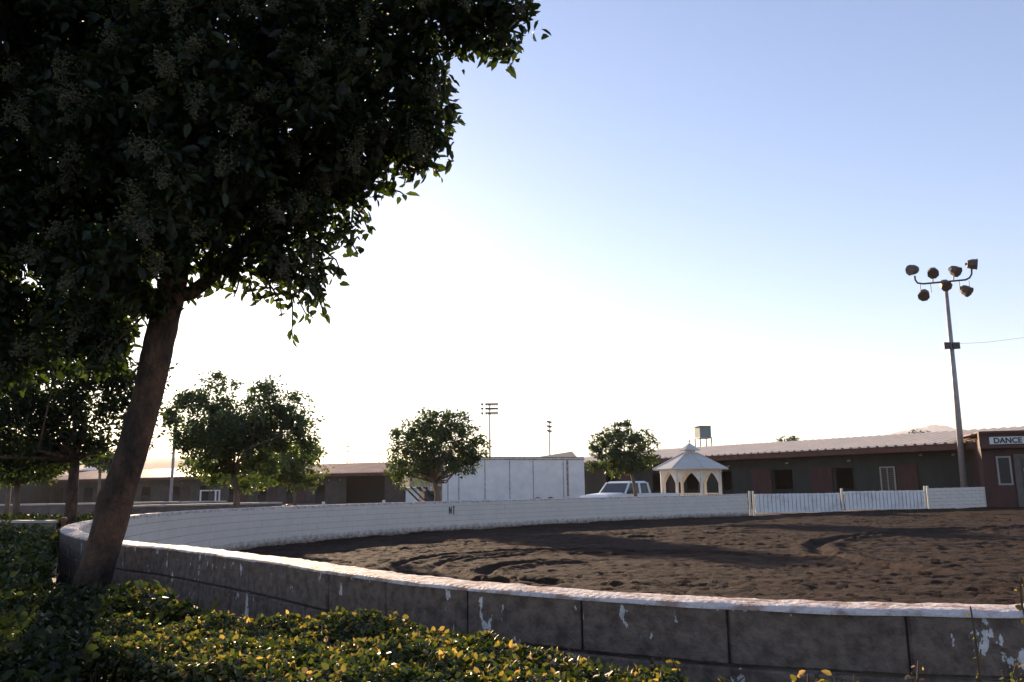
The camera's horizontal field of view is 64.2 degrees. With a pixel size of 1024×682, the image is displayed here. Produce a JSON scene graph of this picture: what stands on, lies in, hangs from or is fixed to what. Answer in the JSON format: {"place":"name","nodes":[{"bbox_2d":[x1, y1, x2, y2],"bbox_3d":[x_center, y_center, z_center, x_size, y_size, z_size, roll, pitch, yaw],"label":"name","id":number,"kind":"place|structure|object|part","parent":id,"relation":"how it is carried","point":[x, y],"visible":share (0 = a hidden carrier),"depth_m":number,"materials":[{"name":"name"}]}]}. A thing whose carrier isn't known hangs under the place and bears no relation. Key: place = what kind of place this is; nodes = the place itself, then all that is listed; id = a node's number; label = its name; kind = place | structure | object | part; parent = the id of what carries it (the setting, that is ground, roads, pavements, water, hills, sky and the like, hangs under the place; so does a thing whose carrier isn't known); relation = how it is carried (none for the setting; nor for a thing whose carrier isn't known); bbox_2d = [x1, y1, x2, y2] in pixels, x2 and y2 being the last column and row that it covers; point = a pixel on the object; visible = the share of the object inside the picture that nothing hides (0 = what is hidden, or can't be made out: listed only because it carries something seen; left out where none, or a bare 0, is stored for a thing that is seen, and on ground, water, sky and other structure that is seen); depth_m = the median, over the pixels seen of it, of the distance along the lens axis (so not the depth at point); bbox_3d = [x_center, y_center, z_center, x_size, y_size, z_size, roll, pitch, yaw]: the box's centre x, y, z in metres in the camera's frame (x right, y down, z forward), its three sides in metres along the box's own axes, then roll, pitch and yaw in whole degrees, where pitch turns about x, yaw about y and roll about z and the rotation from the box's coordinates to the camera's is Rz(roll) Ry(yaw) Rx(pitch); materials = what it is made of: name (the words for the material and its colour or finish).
{"place":"outdoors","nodes":[
{"label":"outdoors","id":0,"kind":"place"},
{"bbox_2d":[79,467,106,472],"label":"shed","id":1,"kind":"structure","parent":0,"point":[88,469],"depth_m":149.30,"materials":[{"name":"grey metal"}]},
{"bbox_2d":[60,457,209,475],"bbox_3d":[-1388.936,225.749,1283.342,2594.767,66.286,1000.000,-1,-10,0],"label":"hill","id":2,"kind":"structure","parent":0,"point":[161,463],"depth_m":1120.34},
{"bbox_2d":[406,487,431,501],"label":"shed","id":3,"kind":"structure","parent":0,"point":[410,497],"depth_m":78.83,"materials":[{"name":"white metal"}]},
{"bbox_2d":[50,503,927,591],"bbox_3d":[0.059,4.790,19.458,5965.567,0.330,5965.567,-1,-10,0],"label":"ground","id":4,"kind":"structure","parent":0,"point":[300,504],"depth_m":38.75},
{"bbox_2d":[2,484,10,514],"bbox_3d":[-16.111,4.678,25.596,2.797,3.209,1.922,-1,-10,0],"label":"tree","id":5,"kind":"object","parent":4,"relation":"on","point":[7,502],"visible":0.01,"depth_m":25.51,"materials":[{"name":"brown plant"}]},
{"bbox_2d":[0,480,49,503],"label":"shed","id":6,"kind":"structure","parent":4,"relation":"on","point":[34,494],"depth_m":106.81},
{"bbox_2d":[0,520,57,573],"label":"wall","id":7,"kind":"structure","parent":4,"relation":"on","point":[50,523],"depth_m":12.24,"materials":[{"name":"concrete"}]},
{"bbox_2d":[0,518,59,613],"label":"hedge","id":8,"kind":"object","parent":4,"relation":"on","point":[27,551],"visible":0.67,"depth_m":5.04,"materials":[{"name":"green plant"}]},
{"bbox_2d":[0,439,69,516],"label":"tree","id":9,"kind":"object","parent":4,"relation":"on","point":[16,482],"visible":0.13,"depth_m":19.55,"materials":[{"name":"green plant"}]},
{"bbox_2d":[60,517,66,527],"bbox_3d":[-6.761,3.111,12.256,0.090,0.910,0.086,-1,-10,0],"label":"stub post","id":10,"kind":"object","parent":4,"relation":"on","point":[63,520],"visible":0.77,"depth_m":12.30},
{"bbox_2d":[0,577,132,681],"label":"hedge","id":11,"kind":"object","parent":4,"relation":"on","point":[37,644],"visible":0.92,"depth_m":2.38,"materials":[{"name":"green plant"}]},
{"bbox_2d":[0,511,146,557],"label":"wall","id":12,"kind":"structure","parent":4,"relation":"on","point":[56,516],"depth_m":18.08,"materials":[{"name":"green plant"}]},
{"bbox_2d":[0,327,178,524],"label":"tree","id":13,"kind":"object","parent":4,"relation":"on","point":[43,415],"visible":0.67,"depth_m":15.64,"materials":[{"name":"green plant"}]},
{"bbox_2d":[80,448,115,494],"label":"tree","id":14,"kind":"object","parent":4,"relation":"on","point":[107,460],"visible":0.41,"depth_m":68.70,"materials":[{"name":"green plant"}]},
{"bbox_2d":[0,501,226,516],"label":"wall","id":15,"kind":"structure","parent":4,"relation":"on","point":[52,508],"depth_m":29.79,"materials":[{"name":"concrete"}]},
{"bbox_2d":[114,579,180,623],"bbox_3d":[-1.519,1.417,3.260,0.364,0.913,0.443,-1,-10,0],"label":"shrub","id":16,"kind":"object","parent":4,"relation":"on","point":[136,603],"visible":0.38,"depth_m":3.29,"materials":[{"name":"green plant"}]},
{"bbox_2d":[126,593,218,626],"bbox_3d":[-1.271,1.385,3.003,0.344,0.881,0.329,-10,-14,41],"label":"shrub","id":17,"kind":"object","parent":4,"relation":"on","point":[176,613],"visible":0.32,"depth_m":3.06,"materials":[{"name":"green plant"}]},
{"bbox_2d":[169,404,178,500],"bbox_3d":[-17.923,6.332,43.609,0.550,6.120,0.240,-1,-10,0],"label":"lamp post","id":18,"kind":"object","parent":4,"relation":"on","point":[172,478],"visible":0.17,"depth_m":43.41,"materials":[{"name":"metal"}]},
{"bbox_2d":[131,502,281,514],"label":"wall","id":19,"kind":"structure","parent":4,"relation":"on","point":[139,509],"depth_m":26.05,"materials":[{"name":"concrete"}]},
{"bbox_2d":[199,490,219,500],"bbox_3d":[-17.452,9.333,47.129,1.158,1.458,0.070,-1,-10,0],"label":"goal frame","id":20,"kind":"object","parent":4,"relation":"on","point":[211,490],"visible":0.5,"depth_m":47.19,"materials":[{"name":"white paint"}]},
{"bbox_2d":[47,461,414,503],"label":"stable barn","id":21,"kind":"structure","parent":4,"relation":"on","point":[370,482],"depth_m":95.93,"materials":[{"name":"wood"}]},
{"bbox_2d":[54,496,62,502],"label":"half door","id":22,"kind":"structure","parent":21,"relation":"in","point":[57,499],"depth_m":110.02,"materials":[{"name":"black wood"}]},
{"bbox_2d":[83,496,91,502],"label":"half door","id":23,"kind":"structure","parent":21,"relation":"in","point":[87,499],"depth_m":107.60,"materials":[{"name":"black wood"}]},
{"bbox_2d":[141,495,149,501],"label":"half door","id":24,"kind":"structure","parent":21,"relation":"in","point":[146,498],"depth_m":103.05,"materials":[{"name":"black"}]},
{"bbox_2d":[172,495,178,500],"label":"half door","id":25,"kind":"structure","parent":21,"relation":"in","point":[175,497],"depth_m":100.91,"materials":[{"name":"black wood"}]},
{"bbox_2d":[181,485,189,500],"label":"stall door","id":26,"kind":"structure","parent":21,"relation":"in","point":[185,489],"depth_m":100.20,"materials":[{"name":"brown wood"}]},
{"bbox_2d":[201,495,207,500],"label":"half door","id":27,"kind":"structure","parent":21,"relation":"in","point":[203,497],"depth_m":98.87,"materials":[{"name":"black wood"}]},
{"bbox_2d":[229,495,232,502],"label":"half door","id":28,"kind":"structure","parent":21,"relation":"in","point":[230,496],"depth_m":97.05,"materials":[{"name":"black"}]},
{"bbox_2d":[240,489,247,502],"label":"stall door","id":29,"kind":"structure","parent":21,"relation":"in","point":[243,498],"depth_m":96.15,"materials":[{"name":"brown wood"}]},
{"bbox_2d":[258,494,265,501],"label":"half door","id":30,"kind":"structure","parent":21,"relation":"in","point":[261,497],"depth_m":95.07,"materials":[{"name":"black"}]},
{"bbox_2d":[268,486,276,501],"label":"stall door","id":31,"kind":"structure","parent":21,"relation":"in","point":[272,491],"depth_m":94.36,"materials":[{"name":"brown wood"}]},
{"bbox_2d":[287,494,292,502],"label":"half door","id":32,"kind":"structure","parent":21,"relation":"in","point":[289,496],"depth_m":93.30,"materials":[{"name":"black wood"}]},
{"bbox_2d":[297,487,305,502],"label":"stall door","id":33,"kind":"structure","parent":21,"relation":"in","point":[301,496],"depth_m":92.54,"materials":[{"name":"brown wood"}]},
{"bbox_2d":[316,494,324,502],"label":"half door","id":34,"kind":"structure","parent":21,"relation":"in","point":[319,497],"depth_m":91.50,"materials":[{"name":"black"}]},
{"bbox_2d":[158,368,327,507],"bbox_3d":[-7.472,3.175,22.608,4.390,4.899,3.049,4,-11,-26],"label":"tree","id":35,"kind":"object","parent":4,"relation":"on","point":[224,438],"visible":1,"depth_m":22.56,"materials":[{"name":"green plant"}]},
{"bbox_2d":[176,436,334,505],"bbox_3d":[-11.807,6.350,37.260,7.507,3.982,3.335,-1,-10,0],"label":"tree","id":36,"kind":"object","parent":4,"relation":"on","point":[293,473],"visible":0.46,"depth_m":37.25,"materials":[{"name":"green plant"}]},
{"bbox_2d":[0,0,551,595],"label":"leaning tree","id":37,"kind":"object","parent":4,"relation":"on","point":[144,144],"visible":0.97,"depth_m":4.49,"materials":[{"name":"green plant"}]},
{"bbox_2d":[340,441,355,462],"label":"stadium mast","id":38,"kind":"object","parent":4,"relation":"on","point":[347,451],"visible":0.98,"depth_m":426.45,"materials":[{"name":"metal"}]},
{"bbox_2d":[61,606,688,681],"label":"hedge","id":39,"kind":"object","parent":4,"relation":"on","point":[210,648],"visible":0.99,"depth_m":1.92,"materials":[{"name":"green plant"}]},
{"bbox_2d":[650,653,680,681],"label":"sprig","id":40,"kind":"object","parent":39,"relation":"attached to","point":[671,661],"visible":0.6,"depth_m":1.82,"materials":[{"name":"green plant"}]},
{"bbox_2d":[699,676,743,681],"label":"sprig","id":41,"kind":"object","parent":39,"relation":"attached to","point":[722,678],"visible":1,"depth_m":1.75,"materials":[{"name":"green plant"}]},
{"bbox_2d":[790,670,823,681],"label":"sprig","id":42,"kind":"object","parent":39,"relation":"attached to","point":[799,675],"visible":0.99,"depth_m":1.68,"materials":[{"name":"yellow plant"}]},
{"bbox_2d":[821,670,860,681],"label":"sprig","id":43,"kind":"object","parent":39,"relation":"attached to","point":[827,672],"visible":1,"depth_m":1.64,"materials":[{"name":"yellow plant"}]},
{"bbox_2d":[383,406,491,500],"bbox_3d":[-2.774,4.710,30.713,3.718,4.649,3.126,-6,-12,28],"label":"tree","id":44,"kind":"object","parent":4,"relation":"on","point":[428,465],"visible":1,"depth_m":30.51,"materials":[{"name":"green plant"}]},
{"bbox_2d":[481,403,497,456],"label":"stadium mast","id":45,"kind":"object","parent":4,"relation":"on","point":[492,413],"visible":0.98,"depth_m":209.57,"materials":[{"name":"metal"}]},
{"bbox_2d":[400,457,584,501],"bbox_3d":[-1.161,9.191,52.662,11.710,3.320,2.565,3,-11,-20],"label":"box trailer","id":46,"kind":"object","parent":4,"relation":"on","point":[499,478],"visible":0.7,"depth_m":51.88,"materials":[{"name":"metal"}]},
{"bbox_2d":[55,494,1023,681],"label":"arena wall","id":47,"kind":"structure","parent":4,"relation":"on","point":[196,555],"depth_m":2.46,"materials":[{"name":"paint"}]},
{"bbox_2d":[547,421,551,454],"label":"stadium mast","id":48,"kind":"object","parent":4,"relation":"on","point":[549,427],"visible":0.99,"depth_m":258.32,"materials":[{"name":"metal"}]},
{"bbox_2d":[540,451,576,456],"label":"shed","id":49,"kind":"structure","parent":4,"relation":"on","point":[569,454],"depth_m":99.10,"materials":[{"name":"metal"}]},
{"bbox_2d":[586,418,661,496],"bbox_3d":[4.715,5.468,34.567,2.659,4.353,2.723,-10,-14,40],"label":"tree","id":50,"kind":"object","parent":4,"relation":"on","point":[628,461],"visible":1,"depth_m":34.42,"materials":[{"name":"green plant"}]},
{"bbox_2d":[579,481,678,497],"bbox_3d":[5.887,7.880,40.841,5.380,1.715,2.240,7,-13,-37],"label":"pickup truck","id":51,"kind":"object","parent":4,"relation":"on","point":[617,489],"visible":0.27,"depth_m":40.20,"materials":[{"name":"paint"}]},
{"bbox_3d":[5.866,7.187,39.877,0.920,0.501,0.116,7,-13,-37],"label":"side window","id":52,"kind":"part","parent":51,"relation":"part of","materials":[{"name":"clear glass"}]},
{"bbox_3d":[6.529,7.271,40.386,0.560,0.501,0.116,7,-13,-37],"label":"quarter window","id":53,"kind":"part","parent":51,"relation":"part of","materials":[{"name":"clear glass"}]},
{"bbox_2d":[653,440,727,495],"bbox_3d":[9.510,7.113,43.407,3.860,3.809,3.860,5,-12,-28],"label":"gazebo","id":54,"kind":"object","parent":4,"relation":"on","point":[682,467],"visible":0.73,"depth_m":42.42,"materials":[{"name":"white wood"}]},
{"bbox_2d":[748,491,751,515],"bbox_3d":[10.196,6.973,34.985,0.115,1.085,0.115,-1,-10,0],"label":"gate post","id":55,"kind":"object","parent":4,"relation":"on","point":[749,497],"visible":0.91,"depth_m":34.95,"materials":[{"name":"white wood"}]},
{"bbox_2d":[752,491,754,515],"bbox_3d":[10.356,6.974,35.015,0.092,1.085,0.092,-1,-10,0],"label":"gate post","id":56,"kind":"object","parent":4,"relation":"on","point":[753,503],"visible":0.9,"depth_m":34.98,"materials":[{"name":"white wood"}]},
{"bbox_2d":[754,493,840,512],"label":"picket gate","id":57,"kind":"structure","parent":56,"relation":"attached to","point":[797,502],"depth_m":35.33,"materials":[{"name":"paint"}]},
{"bbox_2d":[775,435,799,441],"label":"tree","id":58,"kind":"object","parent":4,"relation":"on","point":[792,438],"visible":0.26,"depth_m":118.98,"materials":[{"name":"green plant"}]},
{"bbox_2d":[584,426,1023,506],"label":"stable barn","id":59,"kind":"structure","parent":4,"relation":"on","point":[909,461],"depth_m":45.83,"materials":[{"name":"metal"}]},
{"bbox_2d":[621,474,631,480],"bbox_3d":[8.157,10.544,58.190,0.055,2.170,1.084,6,-12,-34],"label":"stall door","id":60,"kind":"structure","parent":59,"relation":"in","point":[623,477],"depth_m":58.36,"materials":[{"name":"brown wood"}]},
{"bbox_2d":[668,474,680,495],"bbox_3d":[10.850,9.822,54.388,0.055,2.170,1.165,6,-12,-34],"label":"stall door","id":61,"kind":"structure","parent":59,"relation":"in","point":[671,483],"depth_m":54.61,"materials":[{"name":"brown wood"}]},
{"bbox_2d":[687,490,697,494],"bbox_3d":[11.801,10.203,53.133,0.040,1.050,0.975,6,-12,-34],"label":"half door","id":62,"kind":"structure","parent":59,"relation":"in","point":[688,491],"depth_m":53.21,"materials":[{"name":"black wood"}]},
{"bbox_2d":[723,489,731,493],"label":"half door","id":63,"kind":"structure","parent":59,"relation":"in","point":[726,491],"depth_m":50.87,"materials":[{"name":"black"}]},
{"bbox_2d":[751,469,772,502],"bbox_3d":[14.896,8.738,48.676,0.055,2.170,1.487,6,-12,-34],"label":"stall door","id":64,"kind":"structure","parent":59,"relation":"in","point":[761,479],"depth_m":48.71,"materials":[{"name":"brown wood"}]},
{"bbox_2d":[775,489,792,493],"bbox_3d":[15.862,9.115,47.400,0.040,1.050,1.275,6,-12,-34],"label":"half door","id":65,"kind":"structure","parent":59,"relation":"in","point":[778,491],"depth_m":47.50,"materials":[{"name":"black wood"}]},
{"bbox_2d":[810,467,833,493],"bbox_3d":[17.248,8.107,45.356,0.055,2.170,1.367,6,-12,-34],"label":"stall door","id":66,"kind":"structure","parent":59,"relation":"in","point":[821,477],"depth_m":45.39,"materials":[{"name":"brown wood"}]},
{"bbox_2d":[837,488,853,506],"bbox_3d":[18.121,8.509,44.210,0.040,1.050,1.061,6,-12,-34],"label":"half door","id":67,"kind":"structure","parent":59,"relation":"in","point":[838,489],"depth_m":44.35,"materials":[{"name":"white"}]},
{"bbox_2d":[879,466,896,490],"bbox_3d":[19.478,7.207,42.305,0.040,1.400,0.834,6,-12,-34],"label":"window","id":68,"kind":"structure","parent":59,"relation":"in","point":[891,467],"depth_m":42.31,"materials":[{"name":"beige"}]},
{"bbox_2d":[896,464,918,490],"bbox_3d":[20.072,7.351,41.370,0.055,2.170,1.053,6,-12,-34],"label":"stall door","id":69,"kind":"structure","parent":59,"relation":"in","point":[907,475],"depth_m":41.42,"materials":[{"name":"brown wood"}]},
{"bbox_2d":[840,488,843,510],"bbox_3d":[14.436,6.985,35.695,0.115,1.085,0.115,-1,-10,0],"label":"gate post","id":70,"kind":"object","parent":4,"relation":"on","point":[842,500],"visible":0.91,"depth_m":35.67,"materials":[{"name":"white wood"}]},
{"bbox_2d":[904,660,924,681],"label":"sprig","id":71,"kind":"object","parent":4,"relation":"on","point":[907,677],"visible":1,"depth_m":1.65,"materials":[{"name":"brown plant"}]},
{"bbox_2d":[908,429,923,433],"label":"tree","id":72,"kind":"object","parent":4,"relation":"on","point":[915,431],"visible":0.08,"depth_m":129.17,"materials":[{"name":"green plant"}]},
{"bbox_2d":[923,486,926,507],"bbox_3d":[18.367,6.986,36.296,0.092,1.085,0.092,-1,-10,0],"label":"gate post","id":73,"kind":"object","parent":4,"relation":"on","point":[925,496],"visible":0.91,"depth_m":36.29,"materials":[{"name":"white wood"}]},
{"bbox_2d":[844,490,925,509],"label":"picket gate","id":74,"kind":"structure","parent":73,"relation":"attached to","point":[882,500],"depth_m":35.94,"materials":[{"name":"paint"}]},
{"bbox_2d":[926,486,929,508],"bbox_3d":[18.507,6.986,36.316,0.115,1.085,0.115,-1,-10,0],"label":"gate post","id":75,"kind":"object","parent":4,"relation":"on","point":[928,498],"visible":0.9,"depth_m":36.29,"materials":[{"name":"white wood"}]},
{"bbox_2d":[905,259,977,486],"bbox_3d":[21.102,1.973,38.841,3.539,12.076,0.622,-1,-10,0],"label":"floodlight pole","id":76,"kind":"object","parent":4,"relation":"on","point":[945,285],"visible":0.98,"depth_m":39.34,"materials":[{"name":"metal"}]},
{"bbox_2d":[928,487,986,508],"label":"block wall","id":77,"kind":"structure","parent":4,"relation":"on","point":[957,498],"depth_m":36.40,"materials":[{"name":"paint"}]},
{"bbox_2d":[966,606,983,681],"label":"sprig","id":78,"kind":"object","parent":4,"relation":"on","point":[978,675],"visible":1,"depth_m":1.62,"materials":[{"name":"brown plant"}]},
{"bbox_2d":[963,430,1023,506],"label":"dance hall","id":79,"kind":"structure","parent":4,"relation":"on","point":[997,463],"depth_m":36.44,"materials":[{"name":"brown"}]},
{"bbox_2d":[995,456,1013,484],"bbox_3d":[21.965,5.778,36.424,0.580,1.270,0.046,-4,-11,17],"label":"window","id":80,"kind":"structure","parent":79,"relation":"in","point":[1003,463],"depth_m":36.42,"materials":[{"name":"beige"}]},
{"bbox_2d":[1021,459,1023,481],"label":"door","id":81,"kind":"structure","parent":79,"relation":"in","point":[1022,460],"depth_m":36.17,"materials":[{"name":"metal"}]},
{"bbox_2d":[1000,662,1023,681],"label":"sprig","id":82,"kind":"object","parent":4,"relation":"on","point":[1012,676],"visible":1,"depth_m":1.59,"materials":[{"name":"green plant"}]},
{"bbox_2d":[1,0,1023,463],"label":"sky","id":83,"kind":"structure","parent":0,"point":[673,217],"materials":[{"name":"blue"}]},
{"bbox_2d":[238,507,1023,604],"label":"arena dirt","id":84,"kind":"structure","parent":0,"point":[973,555],"depth_m":14.95,"materials":[{"name":"brown soil"}]},
{"bbox_2d":[694,426,712,446],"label":"tank tower","id":85,"kind":"structure","parent":0,"point":[702,432],"depth_m":128.58,"materials":[{"name":"grey metal"}]},
{"bbox_2d":[887,424,955,434],"bbox_3d":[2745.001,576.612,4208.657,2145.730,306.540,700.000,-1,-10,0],"label":"mountain","id":86,"kind":"structure","parent":0,"point":[935,428],"depth_m":4207.79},
{"bbox_2d":[1014,576,1023,624],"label":"sprig","id":87,"kind":"object","parent":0,"point":[1019,607],"visible":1,"depth_m":1.64,"materials":[{"name":"green plant"}]}
]}

